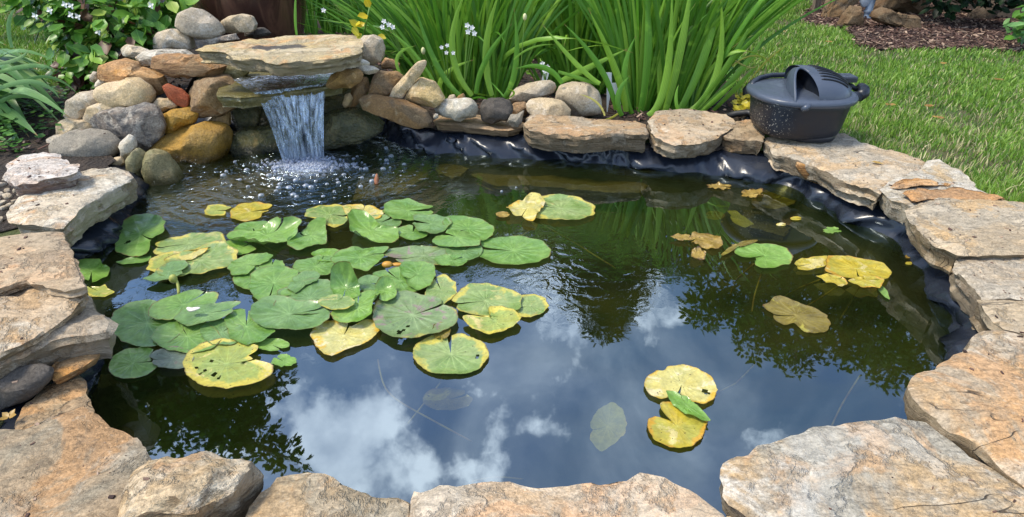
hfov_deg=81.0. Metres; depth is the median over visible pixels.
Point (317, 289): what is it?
lily pad
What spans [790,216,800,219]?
fallen leaf
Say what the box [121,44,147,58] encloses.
boulder
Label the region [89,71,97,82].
boulder
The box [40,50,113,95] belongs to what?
leafy shrub
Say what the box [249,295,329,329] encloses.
lily pad
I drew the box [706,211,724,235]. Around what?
lily pad
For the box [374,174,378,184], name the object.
twig
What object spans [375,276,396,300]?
lily pad
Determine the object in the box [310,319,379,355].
lily pad
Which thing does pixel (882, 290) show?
lily pad
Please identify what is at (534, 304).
lily pad
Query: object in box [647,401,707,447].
lily pad
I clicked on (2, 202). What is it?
pebble
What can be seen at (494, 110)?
boulder
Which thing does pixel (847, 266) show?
lily pad
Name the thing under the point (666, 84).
iris clump
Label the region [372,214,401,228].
lily pad
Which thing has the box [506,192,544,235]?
lily pad
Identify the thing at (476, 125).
flagstone
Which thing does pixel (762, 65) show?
grass tuft
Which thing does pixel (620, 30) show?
iris clump
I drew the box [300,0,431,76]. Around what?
iris clump
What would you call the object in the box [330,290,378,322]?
lily pad
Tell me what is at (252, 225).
lily pad
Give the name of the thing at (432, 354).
lily pad
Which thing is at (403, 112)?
boulder
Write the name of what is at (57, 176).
flagstone
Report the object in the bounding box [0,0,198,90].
leafy shrub
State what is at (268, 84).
waterfall
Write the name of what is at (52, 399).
flagstone
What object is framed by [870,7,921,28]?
rock
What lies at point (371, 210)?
lily pad
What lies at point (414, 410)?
lily stalk
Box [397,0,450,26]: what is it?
iris clump
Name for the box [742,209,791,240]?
sunken stone
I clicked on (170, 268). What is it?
lily pad
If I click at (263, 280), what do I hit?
lily pad
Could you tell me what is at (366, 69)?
boulder
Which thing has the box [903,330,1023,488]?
flagstone
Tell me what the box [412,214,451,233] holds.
lily pad
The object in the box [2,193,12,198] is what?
pebble
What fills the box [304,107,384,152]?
boulder
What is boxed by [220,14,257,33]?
boulder
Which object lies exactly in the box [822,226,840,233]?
fallen leaf
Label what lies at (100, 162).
planting bed
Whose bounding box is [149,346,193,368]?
lily pad
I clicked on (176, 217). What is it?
sunken stone
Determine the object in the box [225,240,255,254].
lily pad
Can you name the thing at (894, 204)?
flagstone
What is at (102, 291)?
lily pad
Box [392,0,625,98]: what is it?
iris clump
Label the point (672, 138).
flagstone
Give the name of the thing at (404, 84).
leaning slab
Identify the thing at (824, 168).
flagstone
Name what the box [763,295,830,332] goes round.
lily pad
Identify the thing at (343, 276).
lily pad
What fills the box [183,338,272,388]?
lily pad
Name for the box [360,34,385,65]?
boulder
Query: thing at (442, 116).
stone litter
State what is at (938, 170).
flagstone
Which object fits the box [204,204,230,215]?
lily pad
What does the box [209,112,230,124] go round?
boulder
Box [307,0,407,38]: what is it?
iris clump
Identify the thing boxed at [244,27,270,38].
boulder
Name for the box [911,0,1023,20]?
dark bush
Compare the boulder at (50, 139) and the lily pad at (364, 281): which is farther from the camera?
the boulder at (50, 139)
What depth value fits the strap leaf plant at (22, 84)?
3.02 m
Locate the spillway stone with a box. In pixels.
[216,72,348,108]
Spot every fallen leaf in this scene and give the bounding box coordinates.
[707,182,731,189]
[741,188,762,197]
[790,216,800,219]
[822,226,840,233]
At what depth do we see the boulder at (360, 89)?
3.14 m
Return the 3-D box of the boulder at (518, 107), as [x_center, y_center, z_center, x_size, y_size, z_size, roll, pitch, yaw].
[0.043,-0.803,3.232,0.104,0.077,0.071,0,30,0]
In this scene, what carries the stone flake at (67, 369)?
on the flagstone at (89, 329)
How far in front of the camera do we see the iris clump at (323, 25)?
5.63 m
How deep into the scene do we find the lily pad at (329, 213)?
2.51 m
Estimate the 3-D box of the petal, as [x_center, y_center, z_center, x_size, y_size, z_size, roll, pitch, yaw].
[-0.968,0.155,1.827,0.042,0.016,0.018,0,30,0]
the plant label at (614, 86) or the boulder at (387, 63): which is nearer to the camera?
the boulder at (387, 63)
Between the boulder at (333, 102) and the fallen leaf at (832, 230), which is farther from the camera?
the boulder at (333, 102)
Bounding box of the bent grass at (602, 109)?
[571,94,618,119]
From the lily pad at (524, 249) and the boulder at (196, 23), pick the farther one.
the boulder at (196, 23)
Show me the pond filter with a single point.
(809, 103)
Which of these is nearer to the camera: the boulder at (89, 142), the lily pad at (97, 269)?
the lily pad at (97, 269)
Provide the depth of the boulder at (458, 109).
3.07 m
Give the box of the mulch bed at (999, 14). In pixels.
[800,0,1023,52]
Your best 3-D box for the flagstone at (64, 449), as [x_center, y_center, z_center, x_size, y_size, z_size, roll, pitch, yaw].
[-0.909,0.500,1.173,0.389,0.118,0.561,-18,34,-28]
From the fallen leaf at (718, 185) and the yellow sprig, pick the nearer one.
the fallen leaf at (718, 185)
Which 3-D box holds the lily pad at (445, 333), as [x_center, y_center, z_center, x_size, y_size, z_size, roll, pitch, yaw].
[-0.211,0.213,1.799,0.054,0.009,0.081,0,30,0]
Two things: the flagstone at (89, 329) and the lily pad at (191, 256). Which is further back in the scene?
the lily pad at (191, 256)
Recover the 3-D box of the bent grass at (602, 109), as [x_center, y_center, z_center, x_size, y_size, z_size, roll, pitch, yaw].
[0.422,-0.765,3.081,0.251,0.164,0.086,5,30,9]
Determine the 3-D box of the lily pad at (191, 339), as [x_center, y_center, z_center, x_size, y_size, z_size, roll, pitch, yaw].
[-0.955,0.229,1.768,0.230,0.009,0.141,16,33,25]
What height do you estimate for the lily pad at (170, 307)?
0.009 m
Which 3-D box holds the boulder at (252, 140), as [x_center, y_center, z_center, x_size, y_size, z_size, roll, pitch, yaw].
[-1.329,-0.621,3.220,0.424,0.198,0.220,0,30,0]
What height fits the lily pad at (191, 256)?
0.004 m
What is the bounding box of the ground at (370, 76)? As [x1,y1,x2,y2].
[0,0,1023,425]
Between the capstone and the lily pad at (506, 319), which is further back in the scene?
the capstone
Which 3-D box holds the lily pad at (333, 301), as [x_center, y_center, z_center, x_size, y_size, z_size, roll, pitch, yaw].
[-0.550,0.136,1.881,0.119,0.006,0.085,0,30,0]
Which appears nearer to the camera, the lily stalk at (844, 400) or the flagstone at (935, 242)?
the lily stalk at (844, 400)
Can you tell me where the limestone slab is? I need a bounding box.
[135,49,192,66]
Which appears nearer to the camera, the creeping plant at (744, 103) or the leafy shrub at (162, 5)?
the creeping plant at (744, 103)
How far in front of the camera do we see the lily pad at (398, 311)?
1.86 m
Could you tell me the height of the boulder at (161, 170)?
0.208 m
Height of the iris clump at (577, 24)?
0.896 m
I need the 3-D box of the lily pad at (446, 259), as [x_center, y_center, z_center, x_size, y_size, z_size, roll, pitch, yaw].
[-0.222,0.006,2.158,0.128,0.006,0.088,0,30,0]
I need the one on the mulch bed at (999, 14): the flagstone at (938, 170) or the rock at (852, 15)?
the rock at (852, 15)
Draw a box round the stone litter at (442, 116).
[0,16,1023,516]
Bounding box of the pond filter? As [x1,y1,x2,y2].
[746,64,869,142]
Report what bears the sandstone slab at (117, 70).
on the boulder at (128, 91)
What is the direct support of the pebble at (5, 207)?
on the planting bed at (100, 162)
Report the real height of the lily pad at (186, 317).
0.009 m
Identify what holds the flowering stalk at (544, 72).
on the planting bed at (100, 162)
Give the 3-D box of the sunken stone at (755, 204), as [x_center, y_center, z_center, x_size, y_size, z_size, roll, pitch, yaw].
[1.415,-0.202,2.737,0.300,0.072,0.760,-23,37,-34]
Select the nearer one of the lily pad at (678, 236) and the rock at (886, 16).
the lily pad at (678, 236)
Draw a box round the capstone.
[195,34,363,76]
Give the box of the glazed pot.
[192,0,305,42]
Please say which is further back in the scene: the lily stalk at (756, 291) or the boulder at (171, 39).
the boulder at (171, 39)
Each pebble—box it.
[0,200,7,205]
[0,205,9,209]
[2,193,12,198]
[111,156,124,164]
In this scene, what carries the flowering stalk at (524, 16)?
attached to the iris clump at (487, 52)
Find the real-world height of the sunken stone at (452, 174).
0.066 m
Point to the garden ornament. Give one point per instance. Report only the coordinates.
(868, 5)
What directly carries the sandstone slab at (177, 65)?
on the boulder at (204, 102)
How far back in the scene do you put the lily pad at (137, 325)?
1.84 m
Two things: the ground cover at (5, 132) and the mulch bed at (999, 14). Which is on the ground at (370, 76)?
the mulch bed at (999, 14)
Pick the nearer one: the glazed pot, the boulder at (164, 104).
the boulder at (164, 104)
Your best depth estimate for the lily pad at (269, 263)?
2.15 m
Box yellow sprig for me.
[349,0,385,38]
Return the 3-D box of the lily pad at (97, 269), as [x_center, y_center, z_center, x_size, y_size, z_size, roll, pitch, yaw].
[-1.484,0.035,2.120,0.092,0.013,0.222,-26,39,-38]
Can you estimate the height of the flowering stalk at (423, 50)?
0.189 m
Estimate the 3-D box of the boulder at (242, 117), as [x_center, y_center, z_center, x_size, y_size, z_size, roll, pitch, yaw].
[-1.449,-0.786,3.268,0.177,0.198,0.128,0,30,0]
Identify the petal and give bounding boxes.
[186,307,199,311]
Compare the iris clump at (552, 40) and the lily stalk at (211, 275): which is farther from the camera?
the iris clump at (552, 40)
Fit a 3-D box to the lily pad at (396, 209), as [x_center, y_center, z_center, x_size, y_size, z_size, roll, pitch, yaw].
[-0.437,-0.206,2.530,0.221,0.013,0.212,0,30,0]
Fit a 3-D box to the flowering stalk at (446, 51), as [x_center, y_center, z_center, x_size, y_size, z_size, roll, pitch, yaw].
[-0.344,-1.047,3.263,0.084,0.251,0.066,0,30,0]
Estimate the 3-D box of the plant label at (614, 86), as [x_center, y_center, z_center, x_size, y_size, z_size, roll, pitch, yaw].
[0.589,-0.900,3.406,0.063,0.192,0.004,0,30,0]
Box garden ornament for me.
[859,0,875,18]
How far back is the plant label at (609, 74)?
3.38 m
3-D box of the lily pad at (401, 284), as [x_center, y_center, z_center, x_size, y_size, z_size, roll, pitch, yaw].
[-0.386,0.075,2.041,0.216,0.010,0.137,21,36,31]
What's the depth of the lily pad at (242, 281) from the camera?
2.06 m
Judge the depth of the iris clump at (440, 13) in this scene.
3.45 m
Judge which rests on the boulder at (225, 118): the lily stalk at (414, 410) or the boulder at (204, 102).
the boulder at (204, 102)
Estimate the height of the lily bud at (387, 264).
0.024 m
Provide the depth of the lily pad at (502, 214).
2.50 m
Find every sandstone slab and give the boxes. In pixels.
[97,58,167,95]
[150,53,227,78]
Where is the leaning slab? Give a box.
[389,60,426,97]
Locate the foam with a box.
[234,156,354,172]
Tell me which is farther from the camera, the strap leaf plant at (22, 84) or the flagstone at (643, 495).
the strap leaf plant at (22, 84)
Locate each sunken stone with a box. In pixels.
[148,171,281,231]
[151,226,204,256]
[352,162,431,205]
[435,164,468,184]
[470,173,649,198]
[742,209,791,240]
[751,199,788,213]
[859,276,887,302]
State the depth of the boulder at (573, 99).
3.20 m
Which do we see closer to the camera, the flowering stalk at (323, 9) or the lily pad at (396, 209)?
the lily pad at (396, 209)
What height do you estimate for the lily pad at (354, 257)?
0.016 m
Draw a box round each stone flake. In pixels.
[52,353,99,383]
[891,178,949,188]
[902,187,1004,202]
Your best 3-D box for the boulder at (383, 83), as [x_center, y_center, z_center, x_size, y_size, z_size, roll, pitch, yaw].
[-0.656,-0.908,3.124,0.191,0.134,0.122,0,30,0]
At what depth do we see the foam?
3.00 m
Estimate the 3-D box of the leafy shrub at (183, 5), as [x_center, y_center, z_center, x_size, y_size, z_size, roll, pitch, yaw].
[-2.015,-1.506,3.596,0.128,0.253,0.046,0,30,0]
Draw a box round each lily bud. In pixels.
[169,274,179,293]
[382,261,400,267]
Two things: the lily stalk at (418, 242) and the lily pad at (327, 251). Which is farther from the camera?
the lily stalk at (418, 242)
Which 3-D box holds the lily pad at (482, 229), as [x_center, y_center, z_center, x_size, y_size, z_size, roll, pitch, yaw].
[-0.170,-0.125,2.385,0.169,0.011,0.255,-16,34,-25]
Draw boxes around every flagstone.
[0,232,87,298]
[0,287,88,360]
[0,295,118,378]
[0,406,151,516]
[3,152,81,196]
[6,167,137,246]
[15,375,94,429]
[246,472,409,516]
[410,473,724,516]
[433,115,523,136]
[523,114,648,153]
[647,109,735,158]
[719,417,1023,516]
[721,119,764,154]
[762,133,924,209]
[879,173,1005,223]
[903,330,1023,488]
[904,197,1023,274]
[906,159,975,186]
[949,257,1023,317]
[969,300,1023,335]
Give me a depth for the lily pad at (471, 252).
2.23 m
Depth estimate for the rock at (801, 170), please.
2.63 m
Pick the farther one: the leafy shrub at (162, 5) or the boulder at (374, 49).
the leafy shrub at (162, 5)
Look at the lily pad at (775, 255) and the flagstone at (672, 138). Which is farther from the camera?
the flagstone at (672, 138)
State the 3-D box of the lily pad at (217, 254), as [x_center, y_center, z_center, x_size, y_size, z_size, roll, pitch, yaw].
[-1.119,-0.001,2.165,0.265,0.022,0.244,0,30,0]
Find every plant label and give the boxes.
[606,72,611,111]
[612,83,620,101]
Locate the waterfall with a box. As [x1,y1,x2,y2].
[233,72,334,162]
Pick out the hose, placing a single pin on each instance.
(740, 113)
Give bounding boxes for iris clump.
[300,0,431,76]
[304,0,361,33]
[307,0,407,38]
[321,0,631,99]
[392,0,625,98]
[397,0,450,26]
[464,0,578,61]
[508,0,682,94]
[565,0,769,116]
[569,0,834,110]
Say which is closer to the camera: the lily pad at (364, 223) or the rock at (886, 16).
the lily pad at (364, 223)
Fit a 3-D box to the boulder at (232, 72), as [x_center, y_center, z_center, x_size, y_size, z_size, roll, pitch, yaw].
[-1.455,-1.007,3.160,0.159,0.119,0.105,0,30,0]
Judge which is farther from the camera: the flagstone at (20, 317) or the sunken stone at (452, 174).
the sunken stone at (452, 174)
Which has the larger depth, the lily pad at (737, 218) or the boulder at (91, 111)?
the boulder at (91, 111)
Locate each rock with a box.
[0,363,53,410]
[117,451,263,516]
[795,162,815,182]
[821,0,859,17]
[836,5,863,26]
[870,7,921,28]
[873,0,928,13]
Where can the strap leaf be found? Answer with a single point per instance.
(295, 20)
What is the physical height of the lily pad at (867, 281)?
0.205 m
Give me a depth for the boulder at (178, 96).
3.04 m
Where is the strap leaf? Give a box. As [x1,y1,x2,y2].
[294,0,297,34]
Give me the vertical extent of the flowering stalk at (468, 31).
0.354 m
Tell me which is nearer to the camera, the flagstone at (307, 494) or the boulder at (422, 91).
the flagstone at (307, 494)
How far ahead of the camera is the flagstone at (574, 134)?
2.92 m
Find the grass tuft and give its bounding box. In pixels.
[732,35,785,79]
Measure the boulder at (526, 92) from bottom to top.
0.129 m
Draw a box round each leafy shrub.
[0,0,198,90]
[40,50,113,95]
[160,0,188,11]
[168,0,186,14]
[1003,5,1023,44]
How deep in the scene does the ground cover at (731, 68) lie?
3.85 m
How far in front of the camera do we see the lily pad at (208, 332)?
1.79 m
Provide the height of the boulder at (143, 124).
0.247 m
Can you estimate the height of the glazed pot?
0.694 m
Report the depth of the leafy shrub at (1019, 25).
4.88 m
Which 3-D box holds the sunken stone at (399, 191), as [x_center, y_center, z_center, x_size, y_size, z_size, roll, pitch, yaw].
[-0.596,-0.385,3.020,0.356,0.077,0.553,0,30,0]
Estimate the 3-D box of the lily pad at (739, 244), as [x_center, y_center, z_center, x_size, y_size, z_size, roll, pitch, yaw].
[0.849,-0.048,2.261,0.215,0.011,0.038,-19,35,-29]
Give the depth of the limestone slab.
3.12 m
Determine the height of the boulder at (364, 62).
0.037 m
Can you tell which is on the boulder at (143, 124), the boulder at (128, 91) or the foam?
the boulder at (128, 91)
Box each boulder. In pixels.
[46,134,61,142]
[48,128,120,156]
[55,118,92,134]
[63,90,97,119]
[83,103,111,123]
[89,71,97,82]
[89,102,165,150]
[93,77,155,107]
[94,80,105,87]
[118,134,136,163]
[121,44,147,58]
[125,148,145,178]
[141,149,184,193]
[147,121,232,173]
[152,98,177,111]
[153,29,195,50]
[162,83,189,107]
[163,106,198,133]
[175,7,225,38]
[189,74,236,117]
[195,33,238,47]
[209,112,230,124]
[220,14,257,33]
[222,65,248,77]
[229,122,303,159]
[230,106,261,129]
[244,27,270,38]
[259,88,361,135]
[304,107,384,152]
[326,68,363,88]
[342,93,352,107]
[350,77,369,106]
[357,65,378,74]
[358,94,431,128]
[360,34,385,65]
[360,59,369,65]
[368,70,402,95]
[381,57,399,69]
[405,77,444,107]
[434,97,478,121]
[480,97,512,123]
[507,110,523,127]
[509,80,555,102]
[512,102,527,115]
[526,97,570,115]
[555,81,601,116]
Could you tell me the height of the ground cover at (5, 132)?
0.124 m
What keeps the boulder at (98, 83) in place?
on the sandstone slab at (117, 70)
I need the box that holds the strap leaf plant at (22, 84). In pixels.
[0,8,76,137]
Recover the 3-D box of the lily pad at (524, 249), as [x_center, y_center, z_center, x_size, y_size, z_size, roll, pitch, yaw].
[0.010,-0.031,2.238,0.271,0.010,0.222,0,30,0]
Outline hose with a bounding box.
[725,78,753,118]
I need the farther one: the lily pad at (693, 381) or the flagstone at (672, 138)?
the flagstone at (672, 138)
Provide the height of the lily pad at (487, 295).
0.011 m
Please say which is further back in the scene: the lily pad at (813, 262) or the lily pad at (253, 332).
the lily pad at (813, 262)
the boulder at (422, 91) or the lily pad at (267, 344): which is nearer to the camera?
the lily pad at (267, 344)
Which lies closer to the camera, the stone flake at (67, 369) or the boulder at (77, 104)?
the stone flake at (67, 369)
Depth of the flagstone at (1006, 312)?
1.67 m
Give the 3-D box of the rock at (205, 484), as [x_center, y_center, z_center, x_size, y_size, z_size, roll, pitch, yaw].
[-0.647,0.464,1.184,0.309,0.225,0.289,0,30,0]
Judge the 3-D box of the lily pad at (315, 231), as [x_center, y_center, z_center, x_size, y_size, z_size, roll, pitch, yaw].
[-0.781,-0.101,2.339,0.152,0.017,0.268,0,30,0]
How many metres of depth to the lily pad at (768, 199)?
2.73 m
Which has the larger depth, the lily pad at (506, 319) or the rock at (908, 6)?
the rock at (908, 6)
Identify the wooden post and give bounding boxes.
[811,0,821,11]
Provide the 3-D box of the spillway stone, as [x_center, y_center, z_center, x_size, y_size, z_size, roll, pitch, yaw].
[-1.185,-0.899,3.127,0.678,0.072,0.695,0,30,0]
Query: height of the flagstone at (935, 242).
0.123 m
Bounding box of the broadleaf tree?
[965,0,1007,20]
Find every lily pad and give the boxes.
[78,258,109,281]
[87,284,113,296]
[108,347,157,378]
[111,299,183,346]
[115,213,165,256]
[117,256,150,263]
[143,260,187,281]
[146,251,178,271]
[148,289,218,319]
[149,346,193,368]
[151,321,221,353]
[153,231,225,254]
[156,240,238,276]
[174,301,240,325]
[178,247,207,259]
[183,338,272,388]
[200,318,243,344]
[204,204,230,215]
[224,308,274,344]
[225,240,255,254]
[227,216,301,243]
[227,252,272,274]
[230,201,271,221]
[232,266,259,289]
[234,221,266,230]
[249,265,298,299]
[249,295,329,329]
[254,338,289,350]
[259,259,284,267]
[271,354,296,366]
[274,278,343,313]
[287,217,326,249]
[287,270,319,292]
[292,255,333,274]
[304,204,350,227]
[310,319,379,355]
[311,248,337,261]
[318,294,354,309]
[330,246,388,270]
[330,261,359,297]
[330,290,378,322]
[342,204,384,218]
[347,209,398,242]
[358,275,378,290]
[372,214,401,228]
[372,290,457,337]
[373,266,425,291]
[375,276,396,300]
[382,198,432,220]
[384,245,455,264]
[398,225,428,239]
[399,261,435,289]
[408,333,488,423]
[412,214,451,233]
[423,387,472,409]
[425,274,456,303]
[432,229,480,246]
[433,254,467,265]
[433,322,450,338]
[442,215,493,240]
[445,245,482,259]
[451,283,521,316]
[463,305,520,333]
[478,235,550,264]
[496,211,509,216]
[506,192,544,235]
[515,294,548,316]
[536,194,615,268]
[590,402,627,450]
[644,363,756,403]
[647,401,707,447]
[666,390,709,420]
[670,233,691,240]
[690,232,732,284]
[691,246,705,259]
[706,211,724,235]
[721,240,757,254]
[727,210,753,227]
[729,243,792,295]
[756,190,794,208]
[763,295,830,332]
[784,273,847,296]
[794,256,826,269]
[808,255,891,305]
[839,276,883,319]
[878,285,889,299]
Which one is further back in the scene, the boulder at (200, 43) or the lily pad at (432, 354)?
the boulder at (200, 43)
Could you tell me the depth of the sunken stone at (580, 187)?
2.98 m
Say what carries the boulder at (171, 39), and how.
on the planting bed at (100, 162)
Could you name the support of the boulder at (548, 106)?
on the planting bed at (100, 162)
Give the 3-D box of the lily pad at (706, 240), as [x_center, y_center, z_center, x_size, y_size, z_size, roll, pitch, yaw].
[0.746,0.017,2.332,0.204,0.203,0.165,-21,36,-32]
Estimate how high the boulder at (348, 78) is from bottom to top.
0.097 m
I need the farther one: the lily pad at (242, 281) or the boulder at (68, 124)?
the boulder at (68, 124)
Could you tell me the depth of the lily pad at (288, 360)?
1.69 m
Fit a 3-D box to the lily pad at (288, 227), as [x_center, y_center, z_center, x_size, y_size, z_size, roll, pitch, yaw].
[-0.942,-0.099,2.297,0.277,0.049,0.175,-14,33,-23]
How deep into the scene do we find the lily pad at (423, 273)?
2.07 m
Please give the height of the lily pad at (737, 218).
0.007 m
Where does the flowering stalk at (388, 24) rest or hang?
attached to the iris clump at (440, 13)
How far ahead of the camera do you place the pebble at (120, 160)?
2.80 m
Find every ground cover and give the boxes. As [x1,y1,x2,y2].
[0,71,69,156]
[526,48,741,81]
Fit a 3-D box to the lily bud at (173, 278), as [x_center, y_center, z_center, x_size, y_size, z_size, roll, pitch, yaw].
[-1.108,0.085,1.980,0.059,0.060,0.026,27,39,38]
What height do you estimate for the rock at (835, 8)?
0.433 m
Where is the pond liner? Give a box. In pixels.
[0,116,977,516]
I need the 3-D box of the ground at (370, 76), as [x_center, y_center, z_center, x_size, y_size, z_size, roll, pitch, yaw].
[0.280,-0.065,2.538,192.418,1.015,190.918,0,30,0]
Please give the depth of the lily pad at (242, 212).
2.54 m
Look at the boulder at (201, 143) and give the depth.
3.02 m
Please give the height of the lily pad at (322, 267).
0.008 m
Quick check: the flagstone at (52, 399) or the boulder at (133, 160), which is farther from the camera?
the boulder at (133, 160)
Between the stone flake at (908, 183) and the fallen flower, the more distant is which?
the stone flake at (908, 183)
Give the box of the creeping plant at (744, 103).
[731,92,749,110]
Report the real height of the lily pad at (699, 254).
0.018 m
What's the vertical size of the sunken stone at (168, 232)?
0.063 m
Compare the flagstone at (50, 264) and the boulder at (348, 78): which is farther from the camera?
the boulder at (348, 78)
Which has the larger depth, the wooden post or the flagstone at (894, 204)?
the wooden post
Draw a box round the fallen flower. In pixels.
[0,409,15,419]
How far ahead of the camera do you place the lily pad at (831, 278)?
2.05 m
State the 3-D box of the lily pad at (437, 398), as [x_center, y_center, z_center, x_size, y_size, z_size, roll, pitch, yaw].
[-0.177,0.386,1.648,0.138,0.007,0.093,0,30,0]
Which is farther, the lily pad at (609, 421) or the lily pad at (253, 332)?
the lily pad at (253, 332)
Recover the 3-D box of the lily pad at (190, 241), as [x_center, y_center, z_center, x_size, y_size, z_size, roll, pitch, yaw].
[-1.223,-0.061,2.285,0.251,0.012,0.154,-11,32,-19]
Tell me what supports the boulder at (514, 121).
on the flagstone at (476, 125)
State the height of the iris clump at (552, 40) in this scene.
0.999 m
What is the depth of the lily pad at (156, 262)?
2.17 m
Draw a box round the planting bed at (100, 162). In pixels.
[0,5,744,231]
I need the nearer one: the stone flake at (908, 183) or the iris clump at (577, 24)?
the stone flake at (908, 183)
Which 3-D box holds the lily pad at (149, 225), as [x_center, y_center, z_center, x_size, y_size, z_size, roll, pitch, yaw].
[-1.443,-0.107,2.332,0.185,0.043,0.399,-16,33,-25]
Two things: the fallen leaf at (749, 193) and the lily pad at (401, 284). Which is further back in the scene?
the fallen leaf at (749, 193)
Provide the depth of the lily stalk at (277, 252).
2.36 m
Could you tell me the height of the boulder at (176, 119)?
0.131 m
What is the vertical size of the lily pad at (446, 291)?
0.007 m
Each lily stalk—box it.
[192,264,250,279]
[258,243,295,260]
[377,359,471,442]
[400,237,437,245]
[751,271,762,311]
[831,375,860,425]
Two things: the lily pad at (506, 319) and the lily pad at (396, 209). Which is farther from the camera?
the lily pad at (396, 209)
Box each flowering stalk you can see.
[321,7,331,30]
[379,19,403,59]
[421,47,435,79]
[440,43,454,79]
[464,23,476,81]
[520,13,526,78]
[540,61,549,79]
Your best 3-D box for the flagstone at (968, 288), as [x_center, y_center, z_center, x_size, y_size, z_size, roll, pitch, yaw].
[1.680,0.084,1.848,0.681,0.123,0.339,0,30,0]
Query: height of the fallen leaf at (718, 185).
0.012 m
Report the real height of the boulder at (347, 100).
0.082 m
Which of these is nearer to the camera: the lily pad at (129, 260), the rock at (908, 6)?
the lily pad at (129, 260)
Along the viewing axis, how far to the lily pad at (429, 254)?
2.22 m
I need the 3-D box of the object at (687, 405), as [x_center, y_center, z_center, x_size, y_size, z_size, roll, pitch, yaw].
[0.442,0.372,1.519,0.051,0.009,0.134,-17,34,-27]

